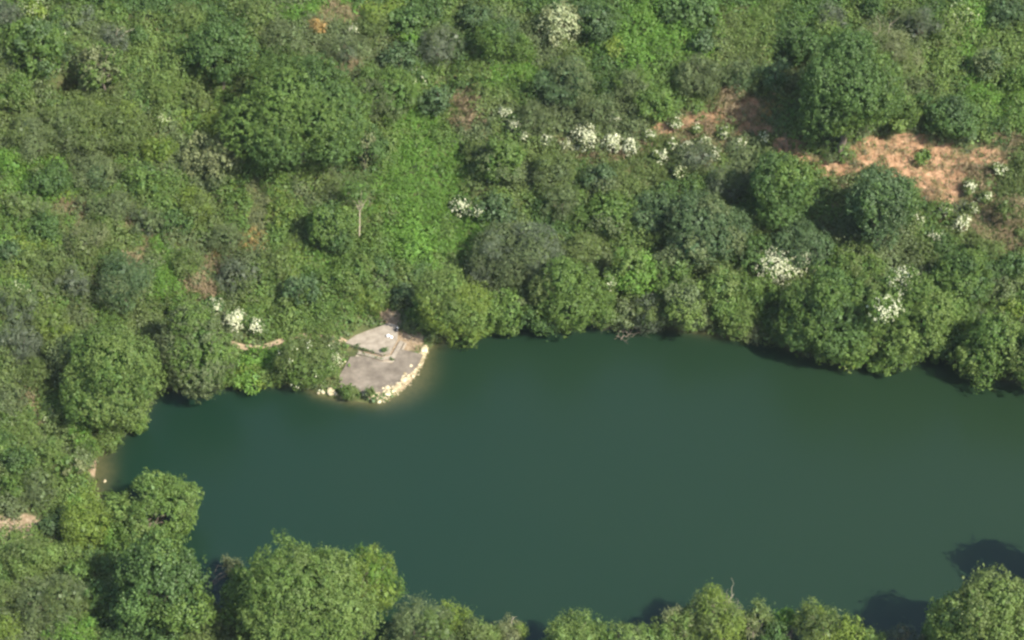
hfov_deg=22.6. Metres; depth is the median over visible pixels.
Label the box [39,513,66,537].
shrub
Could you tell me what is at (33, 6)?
flowering shrub
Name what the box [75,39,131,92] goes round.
bush
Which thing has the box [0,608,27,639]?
shrub
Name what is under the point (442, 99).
shrub
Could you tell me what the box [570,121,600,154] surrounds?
flowering shrub
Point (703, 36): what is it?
shrub
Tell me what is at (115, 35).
dead shrub
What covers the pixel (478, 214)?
flowering shrub
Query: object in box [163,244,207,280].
shrub
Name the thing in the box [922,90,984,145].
broadleaf tree
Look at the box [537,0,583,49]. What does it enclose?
flowering shrub
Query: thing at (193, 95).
shrub
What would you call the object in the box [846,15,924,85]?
broadleaf tree
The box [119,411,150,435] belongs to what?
shrub
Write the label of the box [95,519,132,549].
shrub
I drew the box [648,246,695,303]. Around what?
broadleaf tree
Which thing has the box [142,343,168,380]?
shrub
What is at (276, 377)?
shrub
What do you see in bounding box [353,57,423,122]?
shrub
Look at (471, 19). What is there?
shrub
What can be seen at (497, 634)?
broadleaf tree
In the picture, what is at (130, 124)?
shrub
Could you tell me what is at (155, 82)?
shrub
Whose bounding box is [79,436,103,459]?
shrub
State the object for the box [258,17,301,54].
shrub
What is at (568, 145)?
flowering shrub
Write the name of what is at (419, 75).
flowering shrub
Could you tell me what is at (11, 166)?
shrub
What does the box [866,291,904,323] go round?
flowering shrub
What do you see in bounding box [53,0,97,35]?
shrub
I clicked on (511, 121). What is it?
flowering shrub
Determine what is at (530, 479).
water
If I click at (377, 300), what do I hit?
shrub
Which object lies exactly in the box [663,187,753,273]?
broadleaf tree
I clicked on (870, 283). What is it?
broadleaf tree
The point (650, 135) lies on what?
flowering shrub
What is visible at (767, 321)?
broadleaf tree
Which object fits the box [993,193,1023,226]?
shrub
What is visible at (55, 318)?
shrub
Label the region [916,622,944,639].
shrub
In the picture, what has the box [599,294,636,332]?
shrub
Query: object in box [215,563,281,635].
broadleaf tree
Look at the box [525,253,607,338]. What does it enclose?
broadleaf tree
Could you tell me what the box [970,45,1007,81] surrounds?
shrub
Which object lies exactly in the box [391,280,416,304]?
shrub
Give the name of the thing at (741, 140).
flowering shrub
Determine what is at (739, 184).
shrub
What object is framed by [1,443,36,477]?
shrub
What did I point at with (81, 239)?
shrub
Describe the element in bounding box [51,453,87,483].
shrub
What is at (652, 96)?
shrub
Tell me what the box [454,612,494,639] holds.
broadleaf tree
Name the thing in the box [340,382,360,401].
shrub
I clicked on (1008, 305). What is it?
shrub
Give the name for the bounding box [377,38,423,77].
shrub
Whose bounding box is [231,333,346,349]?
path
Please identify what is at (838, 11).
shrub
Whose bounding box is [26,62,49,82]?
shrub
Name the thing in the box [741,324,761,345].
shrub
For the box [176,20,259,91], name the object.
broadleaf tree
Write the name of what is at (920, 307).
broadleaf tree
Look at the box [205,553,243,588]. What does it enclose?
shrub
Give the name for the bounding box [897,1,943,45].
shrub
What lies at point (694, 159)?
shrub
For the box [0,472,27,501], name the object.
shrub
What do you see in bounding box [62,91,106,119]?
shrub
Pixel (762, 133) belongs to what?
flowering shrub
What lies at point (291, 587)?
broadleaf tree
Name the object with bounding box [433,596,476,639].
broadleaf tree
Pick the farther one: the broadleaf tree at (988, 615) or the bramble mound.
the bramble mound
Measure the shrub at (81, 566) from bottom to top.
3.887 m
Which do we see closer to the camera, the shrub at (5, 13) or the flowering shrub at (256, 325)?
the flowering shrub at (256, 325)
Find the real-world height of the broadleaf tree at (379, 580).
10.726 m
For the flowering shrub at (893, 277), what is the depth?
307.75 m
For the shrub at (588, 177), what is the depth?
324.42 m
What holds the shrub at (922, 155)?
on the ground at (898, 154)
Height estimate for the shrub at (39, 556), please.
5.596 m
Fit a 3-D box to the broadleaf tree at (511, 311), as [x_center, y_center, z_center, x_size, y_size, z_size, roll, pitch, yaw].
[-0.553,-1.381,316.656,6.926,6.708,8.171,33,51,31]
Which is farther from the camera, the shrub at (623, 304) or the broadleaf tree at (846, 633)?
the shrub at (623, 304)
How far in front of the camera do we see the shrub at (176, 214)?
317.89 m
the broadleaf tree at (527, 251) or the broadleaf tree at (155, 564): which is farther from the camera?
the broadleaf tree at (527, 251)
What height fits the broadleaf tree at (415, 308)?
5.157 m
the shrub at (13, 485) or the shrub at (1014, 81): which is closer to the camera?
the shrub at (13, 485)
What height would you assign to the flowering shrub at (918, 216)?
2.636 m
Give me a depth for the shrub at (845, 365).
311.35 m
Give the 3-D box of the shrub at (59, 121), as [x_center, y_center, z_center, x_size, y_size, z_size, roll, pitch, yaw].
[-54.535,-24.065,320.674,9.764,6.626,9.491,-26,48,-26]
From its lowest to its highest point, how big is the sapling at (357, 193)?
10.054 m
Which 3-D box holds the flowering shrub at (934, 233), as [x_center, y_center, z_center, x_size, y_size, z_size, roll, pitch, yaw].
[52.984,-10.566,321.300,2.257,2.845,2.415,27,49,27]
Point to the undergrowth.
(410, 242)
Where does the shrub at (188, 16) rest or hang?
on the ground at (898, 154)
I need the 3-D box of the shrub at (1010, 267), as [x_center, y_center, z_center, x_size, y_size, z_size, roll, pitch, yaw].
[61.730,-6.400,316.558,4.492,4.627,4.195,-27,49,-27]
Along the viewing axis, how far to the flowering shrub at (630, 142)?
327.17 m
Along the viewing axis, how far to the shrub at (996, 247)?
317.82 m
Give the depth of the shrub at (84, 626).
276.74 m
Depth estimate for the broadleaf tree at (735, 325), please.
314.26 m
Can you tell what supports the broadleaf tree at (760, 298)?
on the ground at (898, 154)
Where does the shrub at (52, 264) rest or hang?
on the ground at (898, 154)
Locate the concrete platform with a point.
(375, 339)
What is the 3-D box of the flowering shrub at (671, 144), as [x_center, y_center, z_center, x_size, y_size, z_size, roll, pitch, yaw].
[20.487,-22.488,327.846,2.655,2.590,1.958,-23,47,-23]
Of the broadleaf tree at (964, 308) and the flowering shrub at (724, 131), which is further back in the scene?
the flowering shrub at (724, 131)
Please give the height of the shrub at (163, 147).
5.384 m
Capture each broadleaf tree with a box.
[40,327,91,388]
[58,315,168,434]
[92,249,159,317]
[97,467,204,549]
[106,524,217,639]
[150,299,239,404]
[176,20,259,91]
[214,43,375,171]
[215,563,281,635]
[233,528,387,639]
[304,199,360,256]
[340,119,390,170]
[341,541,408,639]
[381,590,460,639]
[405,297,428,329]
[410,263,496,349]
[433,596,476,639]
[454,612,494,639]
[460,291,506,337]
[464,213,569,301]
[476,615,502,639]
[484,284,535,338]
[515,296,561,341]
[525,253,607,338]
[539,605,608,639]
[559,229,610,269]
[571,0,621,43]
[577,284,621,330]
[584,188,639,241]
[585,613,617,639]
[603,246,657,304]
[607,619,648,639]
[628,185,682,235]
[634,621,673,639]
[646,604,700,639]
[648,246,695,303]
[653,0,721,31]
[662,278,718,333]
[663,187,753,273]
[701,259,754,324]
[718,297,765,343]
[727,231,777,275]
[733,275,783,324]
[749,149,819,230]
[754,619,790,639]
[758,304,795,351]
[769,217,835,270]
[772,259,874,363]
[773,606,799,639]
[781,25,829,63]
[793,18,910,156]
[813,318,875,369]
[824,236,887,280]
[830,609,870,639]
[836,266,905,345]
[844,161,922,253]
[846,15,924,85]
[860,323,931,372]
[867,270,962,359]
[868,88,922,134]
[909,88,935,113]
[921,561,1023,639]
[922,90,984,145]
[930,322,970,365]
[941,294,981,336]
[948,308,1023,394]
[1004,321,1023,387]
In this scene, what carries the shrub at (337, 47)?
on the ground at (898, 154)
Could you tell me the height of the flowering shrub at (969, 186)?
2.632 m
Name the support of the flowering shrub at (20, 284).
on the ground at (898, 154)
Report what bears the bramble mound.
on the ground at (898, 154)
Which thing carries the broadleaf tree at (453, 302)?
on the ground at (898, 154)
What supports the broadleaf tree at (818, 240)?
on the ground at (898, 154)
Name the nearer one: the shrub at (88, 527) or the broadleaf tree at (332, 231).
the shrub at (88, 527)
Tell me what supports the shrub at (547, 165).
on the ground at (898, 154)
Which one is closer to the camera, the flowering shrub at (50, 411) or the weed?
the flowering shrub at (50, 411)
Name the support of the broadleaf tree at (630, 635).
on the ground at (898, 154)
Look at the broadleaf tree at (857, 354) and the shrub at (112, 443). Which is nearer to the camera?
the shrub at (112, 443)
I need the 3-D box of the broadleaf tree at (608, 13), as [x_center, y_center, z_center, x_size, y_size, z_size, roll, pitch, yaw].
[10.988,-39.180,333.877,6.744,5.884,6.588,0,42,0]
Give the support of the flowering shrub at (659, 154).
on the ground at (898, 154)
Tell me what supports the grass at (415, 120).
on the ground at (898, 154)
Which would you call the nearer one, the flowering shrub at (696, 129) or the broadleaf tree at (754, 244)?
the broadleaf tree at (754, 244)
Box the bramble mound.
[930,244,1005,307]
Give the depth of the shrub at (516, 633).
278.26 m
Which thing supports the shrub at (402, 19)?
on the ground at (898, 154)
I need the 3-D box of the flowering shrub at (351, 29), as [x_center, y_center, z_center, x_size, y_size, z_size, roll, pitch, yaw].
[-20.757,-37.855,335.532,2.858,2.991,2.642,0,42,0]
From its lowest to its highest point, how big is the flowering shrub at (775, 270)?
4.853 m
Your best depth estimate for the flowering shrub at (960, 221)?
320.90 m
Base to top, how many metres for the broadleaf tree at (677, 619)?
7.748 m
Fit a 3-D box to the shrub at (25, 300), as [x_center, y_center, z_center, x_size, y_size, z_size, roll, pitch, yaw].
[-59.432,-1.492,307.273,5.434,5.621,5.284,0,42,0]
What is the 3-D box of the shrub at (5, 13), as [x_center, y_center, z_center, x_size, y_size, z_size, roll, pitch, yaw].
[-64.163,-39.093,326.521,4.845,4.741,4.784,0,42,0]
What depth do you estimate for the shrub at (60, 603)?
277.72 m
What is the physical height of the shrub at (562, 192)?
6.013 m
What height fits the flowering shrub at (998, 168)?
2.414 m
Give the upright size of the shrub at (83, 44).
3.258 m
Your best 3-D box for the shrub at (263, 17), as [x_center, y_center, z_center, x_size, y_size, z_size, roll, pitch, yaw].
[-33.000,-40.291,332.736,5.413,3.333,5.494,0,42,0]
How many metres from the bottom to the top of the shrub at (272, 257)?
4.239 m
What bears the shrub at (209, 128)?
on the ground at (898, 154)
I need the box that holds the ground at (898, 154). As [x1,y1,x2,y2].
[0,0,1023,639]
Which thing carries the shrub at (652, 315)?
on the ground at (898, 154)
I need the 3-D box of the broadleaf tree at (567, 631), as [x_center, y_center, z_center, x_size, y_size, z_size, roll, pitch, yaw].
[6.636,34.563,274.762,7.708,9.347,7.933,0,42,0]
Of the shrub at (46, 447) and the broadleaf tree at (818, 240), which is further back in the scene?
the broadleaf tree at (818, 240)
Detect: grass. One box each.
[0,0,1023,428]
[1,0,1023,450]
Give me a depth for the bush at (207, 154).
321.63 m
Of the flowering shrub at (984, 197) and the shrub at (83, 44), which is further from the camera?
the shrub at (83, 44)
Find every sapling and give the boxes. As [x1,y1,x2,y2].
[331,172,378,236]
[601,34,627,61]
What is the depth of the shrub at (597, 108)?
328.16 m
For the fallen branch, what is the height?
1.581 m
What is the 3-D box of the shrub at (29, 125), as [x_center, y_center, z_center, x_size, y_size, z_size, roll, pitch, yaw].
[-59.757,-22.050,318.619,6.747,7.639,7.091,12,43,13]
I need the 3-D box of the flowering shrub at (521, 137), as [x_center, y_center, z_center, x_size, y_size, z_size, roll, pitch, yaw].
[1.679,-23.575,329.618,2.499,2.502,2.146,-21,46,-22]
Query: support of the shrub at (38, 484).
on the ground at (898, 154)
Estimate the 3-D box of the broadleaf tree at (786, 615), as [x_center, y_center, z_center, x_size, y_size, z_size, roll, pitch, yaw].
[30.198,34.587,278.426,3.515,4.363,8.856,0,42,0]
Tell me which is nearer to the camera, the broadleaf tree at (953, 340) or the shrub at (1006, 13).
the broadleaf tree at (953, 340)
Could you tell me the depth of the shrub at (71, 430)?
300.48 m
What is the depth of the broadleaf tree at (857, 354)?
309.84 m
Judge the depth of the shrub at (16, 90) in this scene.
319.57 m
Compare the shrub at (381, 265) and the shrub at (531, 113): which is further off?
the shrub at (531, 113)
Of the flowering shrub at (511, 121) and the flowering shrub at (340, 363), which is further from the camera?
the flowering shrub at (511, 121)
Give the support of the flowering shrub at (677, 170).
on the ground at (898, 154)
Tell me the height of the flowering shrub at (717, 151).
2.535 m
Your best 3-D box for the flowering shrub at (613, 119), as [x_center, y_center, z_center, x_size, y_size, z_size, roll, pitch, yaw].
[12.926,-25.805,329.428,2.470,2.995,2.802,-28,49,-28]
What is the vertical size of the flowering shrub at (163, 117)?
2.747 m
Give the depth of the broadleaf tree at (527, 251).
318.02 m
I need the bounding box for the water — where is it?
[94,323,1023,639]
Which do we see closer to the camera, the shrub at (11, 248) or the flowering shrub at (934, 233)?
the shrub at (11, 248)
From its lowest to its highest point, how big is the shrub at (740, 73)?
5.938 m
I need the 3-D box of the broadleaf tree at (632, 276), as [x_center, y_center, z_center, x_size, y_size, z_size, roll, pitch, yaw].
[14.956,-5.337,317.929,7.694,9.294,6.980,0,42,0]
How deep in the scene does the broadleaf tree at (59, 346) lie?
303.41 m
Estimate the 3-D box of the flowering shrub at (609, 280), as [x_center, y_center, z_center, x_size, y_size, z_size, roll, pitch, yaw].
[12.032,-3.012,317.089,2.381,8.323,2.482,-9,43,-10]
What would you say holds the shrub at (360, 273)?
on the ground at (898, 154)
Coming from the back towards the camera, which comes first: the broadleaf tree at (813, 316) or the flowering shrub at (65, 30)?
the flowering shrub at (65, 30)
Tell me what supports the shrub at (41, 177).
on the ground at (898, 154)
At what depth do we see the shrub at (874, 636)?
277.30 m
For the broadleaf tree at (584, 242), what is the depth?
320.79 m
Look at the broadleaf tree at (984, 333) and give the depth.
306.66 m
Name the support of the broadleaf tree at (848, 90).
on the ground at (898, 154)
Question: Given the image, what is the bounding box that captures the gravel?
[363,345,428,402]
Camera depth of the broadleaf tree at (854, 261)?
316.25 m
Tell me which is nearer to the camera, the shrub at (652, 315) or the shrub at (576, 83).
the shrub at (652, 315)
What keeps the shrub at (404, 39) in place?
on the ground at (898, 154)
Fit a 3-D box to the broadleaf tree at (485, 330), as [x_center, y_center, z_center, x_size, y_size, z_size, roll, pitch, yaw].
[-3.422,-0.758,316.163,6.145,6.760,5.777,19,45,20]
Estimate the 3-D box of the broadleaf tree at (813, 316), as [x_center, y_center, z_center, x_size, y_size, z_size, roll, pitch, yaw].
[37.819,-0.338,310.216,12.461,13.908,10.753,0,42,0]
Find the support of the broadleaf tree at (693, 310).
on the ground at (898, 154)
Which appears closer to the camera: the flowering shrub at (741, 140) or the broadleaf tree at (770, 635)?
the broadleaf tree at (770, 635)
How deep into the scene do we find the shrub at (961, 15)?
331.65 m
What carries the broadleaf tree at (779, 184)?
on the ground at (898, 154)
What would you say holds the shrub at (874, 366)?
on the ground at (898, 154)
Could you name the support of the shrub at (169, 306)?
on the ground at (898, 154)
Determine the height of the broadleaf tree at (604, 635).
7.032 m
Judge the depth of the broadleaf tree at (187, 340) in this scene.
303.32 m
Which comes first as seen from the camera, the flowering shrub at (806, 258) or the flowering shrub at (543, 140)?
the flowering shrub at (806, 258)
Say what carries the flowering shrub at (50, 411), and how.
on the ground at (898, 154)
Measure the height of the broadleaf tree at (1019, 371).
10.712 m
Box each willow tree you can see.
[682,580,747,639]
[735,594,778,639]
[789,595,842,639]
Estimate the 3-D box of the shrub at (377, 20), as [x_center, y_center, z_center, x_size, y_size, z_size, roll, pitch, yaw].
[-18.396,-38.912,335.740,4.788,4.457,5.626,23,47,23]
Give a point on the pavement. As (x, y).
(360, 372)
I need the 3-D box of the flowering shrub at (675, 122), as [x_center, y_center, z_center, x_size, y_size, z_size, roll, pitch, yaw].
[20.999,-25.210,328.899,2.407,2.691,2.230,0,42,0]
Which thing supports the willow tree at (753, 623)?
on the ground at (898, 154)
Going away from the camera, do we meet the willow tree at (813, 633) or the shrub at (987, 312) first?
the willow tree at (813, 633)
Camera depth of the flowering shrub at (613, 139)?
327.06 m
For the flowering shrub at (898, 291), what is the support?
on the ground at (898, 154)
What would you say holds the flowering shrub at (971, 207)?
on the ground at (898, 154)
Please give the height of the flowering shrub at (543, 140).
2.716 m
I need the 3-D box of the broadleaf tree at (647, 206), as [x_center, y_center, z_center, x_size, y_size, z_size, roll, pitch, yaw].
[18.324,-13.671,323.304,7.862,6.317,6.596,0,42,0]
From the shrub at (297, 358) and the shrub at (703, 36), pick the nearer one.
the shrub at (297, 358)
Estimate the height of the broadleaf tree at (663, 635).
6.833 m
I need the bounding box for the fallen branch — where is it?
[601,321,650,343]
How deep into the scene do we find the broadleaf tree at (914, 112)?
324.62 m
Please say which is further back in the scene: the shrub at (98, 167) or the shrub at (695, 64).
the shrub at (695, 64)
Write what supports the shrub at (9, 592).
on the ground at (898, 154)
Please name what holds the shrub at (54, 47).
on the ground at (898, 154)
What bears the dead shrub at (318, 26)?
on the ground at (898, 154)
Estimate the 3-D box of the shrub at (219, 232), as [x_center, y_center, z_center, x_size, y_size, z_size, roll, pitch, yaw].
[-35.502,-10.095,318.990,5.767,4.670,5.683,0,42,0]
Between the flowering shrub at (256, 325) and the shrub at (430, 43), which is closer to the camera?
the flowering shrub at (256, 325)
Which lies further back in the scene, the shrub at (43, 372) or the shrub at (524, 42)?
the shrub at (524, 42)
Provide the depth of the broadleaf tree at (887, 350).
309.93 m
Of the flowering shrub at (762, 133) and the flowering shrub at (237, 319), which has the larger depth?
the flowering shrub at (762, 133)
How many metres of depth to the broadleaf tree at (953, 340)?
310.96 m
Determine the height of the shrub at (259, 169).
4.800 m
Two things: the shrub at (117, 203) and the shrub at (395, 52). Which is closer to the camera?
the shrub at (117, 203)
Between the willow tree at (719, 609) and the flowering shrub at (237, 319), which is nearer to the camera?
the willow tree at (719, 609)
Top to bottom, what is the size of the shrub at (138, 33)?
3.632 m
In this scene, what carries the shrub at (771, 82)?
on the ground at (898, 154)
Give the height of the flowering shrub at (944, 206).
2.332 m
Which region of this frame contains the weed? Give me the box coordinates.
[345,343,384,355]
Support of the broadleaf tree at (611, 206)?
on the ground at (898, 154)
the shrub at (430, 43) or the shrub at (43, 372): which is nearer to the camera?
the shrub at (43, 372)
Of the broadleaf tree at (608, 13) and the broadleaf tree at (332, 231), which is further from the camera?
the broadleaf tree at (608, 13)
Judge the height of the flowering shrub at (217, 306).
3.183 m
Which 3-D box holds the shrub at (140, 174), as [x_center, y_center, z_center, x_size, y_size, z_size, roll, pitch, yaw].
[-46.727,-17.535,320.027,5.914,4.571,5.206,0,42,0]
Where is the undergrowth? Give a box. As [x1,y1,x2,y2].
[0,0,1023,639]
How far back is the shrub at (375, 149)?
324.57 m
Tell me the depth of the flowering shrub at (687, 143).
326.86 m
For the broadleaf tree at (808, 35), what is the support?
on the ground at (898, 154)
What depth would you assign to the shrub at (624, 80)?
328.72 m
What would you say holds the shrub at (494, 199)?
on the ground at (898, 154)
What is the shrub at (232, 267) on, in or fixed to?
on the ground at (898, 154)
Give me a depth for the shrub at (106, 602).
279.99 m
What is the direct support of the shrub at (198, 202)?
on the ground at (898, 154)
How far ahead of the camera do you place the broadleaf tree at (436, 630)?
273.16 m
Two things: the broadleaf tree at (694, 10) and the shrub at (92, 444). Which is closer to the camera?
the shrub at (92, 444)
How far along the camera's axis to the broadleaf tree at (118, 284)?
310.16 m
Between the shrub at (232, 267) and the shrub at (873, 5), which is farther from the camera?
the shrub at (873, 5)
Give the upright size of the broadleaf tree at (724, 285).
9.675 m
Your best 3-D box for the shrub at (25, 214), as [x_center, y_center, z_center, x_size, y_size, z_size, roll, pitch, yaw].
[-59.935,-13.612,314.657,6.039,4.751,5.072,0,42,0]
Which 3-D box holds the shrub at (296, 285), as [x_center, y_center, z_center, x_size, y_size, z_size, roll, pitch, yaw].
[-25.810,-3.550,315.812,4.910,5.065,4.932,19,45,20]
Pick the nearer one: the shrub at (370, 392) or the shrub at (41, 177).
the shrub at (370, 392)
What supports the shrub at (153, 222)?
on the ground at (898, 154)
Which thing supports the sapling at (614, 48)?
on the ground at (898, 154)
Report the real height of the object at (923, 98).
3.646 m
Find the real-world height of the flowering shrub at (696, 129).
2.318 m
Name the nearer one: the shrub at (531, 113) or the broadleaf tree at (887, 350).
the broadleaf tree at (887, 350)
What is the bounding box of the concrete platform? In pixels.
[346,323,406,362]
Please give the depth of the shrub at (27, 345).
304.86 m
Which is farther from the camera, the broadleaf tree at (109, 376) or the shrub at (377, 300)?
the shrub at (377, 300)
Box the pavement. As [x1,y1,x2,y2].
[339,349,421,392]
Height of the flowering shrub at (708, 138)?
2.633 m
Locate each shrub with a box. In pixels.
[0,0,26,25]
[0,16,75,82]
[0,70,37,116]
[0,146,27,177]
[0,190,48,223]
[0,237,21,265]
[0,285,38,326]
[0,319,43,368]
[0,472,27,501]
[0,531,62,583]
[0,576,27,609]
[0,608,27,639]
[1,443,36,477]
[5,108,64,166]
[8,277,30,293]
[11,570,90,639]
[15,462,61,511]
[16,0,48,20]
[17,352,60,394]
[19,157,75,196]
[25,243,64,280]
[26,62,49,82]
[26,435,66,472]
[28,205,61,243]
[28,304,74,342]
[32,95,118,154]
[36,394,62,421]
[38,609,106,639]
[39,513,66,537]
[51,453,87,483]
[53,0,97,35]
[53,263,96,300]
[58,492,117,550]
[59,26,67,41]
[60,557,94,585]
[61,33,94,56]
[61,217,112,263]
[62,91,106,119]
[62,422,92,450]
[66,150,115,195]
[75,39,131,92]
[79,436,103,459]
[82,577,119,613]
[85,186,136,226]
[87,97,151,155]
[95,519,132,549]
[96,424,125,454]
[97,19,133,55]
[114,160,160,198]
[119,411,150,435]
[126,25,149,46]
[128,207,169,238]
[141,131,179,165]
[142,67,184,104]
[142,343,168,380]
[153,112,172,128]
[153,291,195,322]
[154,206,194,236]
[158,0,208,32]
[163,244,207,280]
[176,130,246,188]
[176,184,215,221]
[178,80,213,110]
[192,109,230,143]
[202,293,225,314]
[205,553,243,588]
[206,220,249,256]
[213,255,261,297]
[223,307,248,332]
[226,361,269,395]
[241,0,277,26]
[244,141,281,175]
[244,317,266,336]
[252,367,287,388]
[253,244,296,279]
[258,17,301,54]
[268,329,339,392]
[279,271,321,305]
[303,17,329,33]
[321,31,368,68]
[327,253,378,299]
[328,350,344,367]
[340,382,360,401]
[344,21,363,37]
[351,4,388,38]
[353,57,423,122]
[353,288,388,314]
[362,383,376,399]
[369,253,397,283]
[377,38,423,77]
[384,6,423,39]
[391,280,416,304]
[396,28,425,47]
[403,65,428,83]
[413,21,466,66]
[416,84,453,116]
[448,192,472,218]
[457,0,497,27]
[467,203,487,224]
[470,183,520,230]
[471,13,519,56]
[473,134,526,184]
[491,612,530,639]
[497,104,516,122]
[502,31,538,62]
[505,117,523,135]
[516,92,556,135]
[517,129,535,143]
[530,149,579,192]
[533,54,597,107]
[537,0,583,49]
[537,132,558,148]
[537,181,582,220]
[558,136,574,153]
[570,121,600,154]
[576,92,626,127]
[576,162,621,198]
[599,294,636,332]
[601,132,622,152]
[603,271,620,303]
[604,110,621,126]
[610,63,653,103]
[622,134,640,158]
[630,291,676,338]
[632,84,674,122]
[640,127,659,143]
[649,144,668,164]
[664,133,680,151]
[666,114,684,130]
[672,136,719,175]
[672,163,689,182]
[673,49,724,100]
[676,137,696,155]
[683,122,703,135]
[687,23,716,54]
[696,132,713,146]
[705,143,725,160]
[705,159,749,200]
[716,123,732,140]
[719,55,760,99]
[731,136,749,148]
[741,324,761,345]
[749,245,804,284]
[753,129,775,144]
[755,56,792,95]
[789,244,822,272]
[816,150,844,165]
[817,0,849,28]
[839,343,868,373]
[858,624,889,639]
[860,0,887,17]
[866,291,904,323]
[866,353,899,377]
[881,264,919,292]
[886,617,926,639]
[889,283,906,299]
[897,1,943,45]
[909,209,928,227]
[913,142,931,165]
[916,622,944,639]
[927,223,942,243]
[939,199,956,218]
[940,0,978,25]
[949,209,971,231]
[961,177,980,195]
[962,197,980,216]
[967,232,1007,266]
[968,306,1011,335]
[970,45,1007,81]
[977,189,993,204]
[987,0,1023,31]
[988,156,1008,177]
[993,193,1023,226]
[993,251,1023,280]
[996,295,1023,317]
[1000,61,1023,94]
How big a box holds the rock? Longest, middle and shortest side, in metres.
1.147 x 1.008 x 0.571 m
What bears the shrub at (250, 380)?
on the ground at (898, 154)
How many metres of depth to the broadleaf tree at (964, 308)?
313.11 m
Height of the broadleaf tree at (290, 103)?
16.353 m
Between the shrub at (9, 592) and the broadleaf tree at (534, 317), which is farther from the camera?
the broadleaf tree at (534, 317)
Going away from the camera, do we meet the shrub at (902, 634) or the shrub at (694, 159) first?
the shrub at (902, 634)
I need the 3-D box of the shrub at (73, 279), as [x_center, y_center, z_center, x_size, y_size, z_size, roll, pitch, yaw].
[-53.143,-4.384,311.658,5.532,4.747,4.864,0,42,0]
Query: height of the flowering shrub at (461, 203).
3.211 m
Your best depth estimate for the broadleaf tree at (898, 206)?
314.11 m
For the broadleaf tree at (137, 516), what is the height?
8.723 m
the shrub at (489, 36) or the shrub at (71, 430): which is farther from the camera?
the shrub at (489, 36)
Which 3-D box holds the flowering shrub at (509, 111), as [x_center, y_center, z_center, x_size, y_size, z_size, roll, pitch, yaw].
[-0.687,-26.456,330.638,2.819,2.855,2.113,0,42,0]
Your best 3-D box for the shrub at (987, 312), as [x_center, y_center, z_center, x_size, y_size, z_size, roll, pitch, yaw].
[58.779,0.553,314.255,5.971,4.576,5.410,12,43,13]
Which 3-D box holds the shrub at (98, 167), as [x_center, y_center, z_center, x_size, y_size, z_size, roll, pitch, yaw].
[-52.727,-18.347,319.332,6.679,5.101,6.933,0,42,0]
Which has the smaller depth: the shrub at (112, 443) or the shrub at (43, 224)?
the shrub at (112, 443)
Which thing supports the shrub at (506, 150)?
on the ground at (898, 154)
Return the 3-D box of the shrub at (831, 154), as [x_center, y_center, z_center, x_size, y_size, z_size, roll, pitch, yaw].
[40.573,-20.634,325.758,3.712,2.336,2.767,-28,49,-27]
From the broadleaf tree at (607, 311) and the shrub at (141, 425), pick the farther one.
the broadleaf tree at (607, 311)

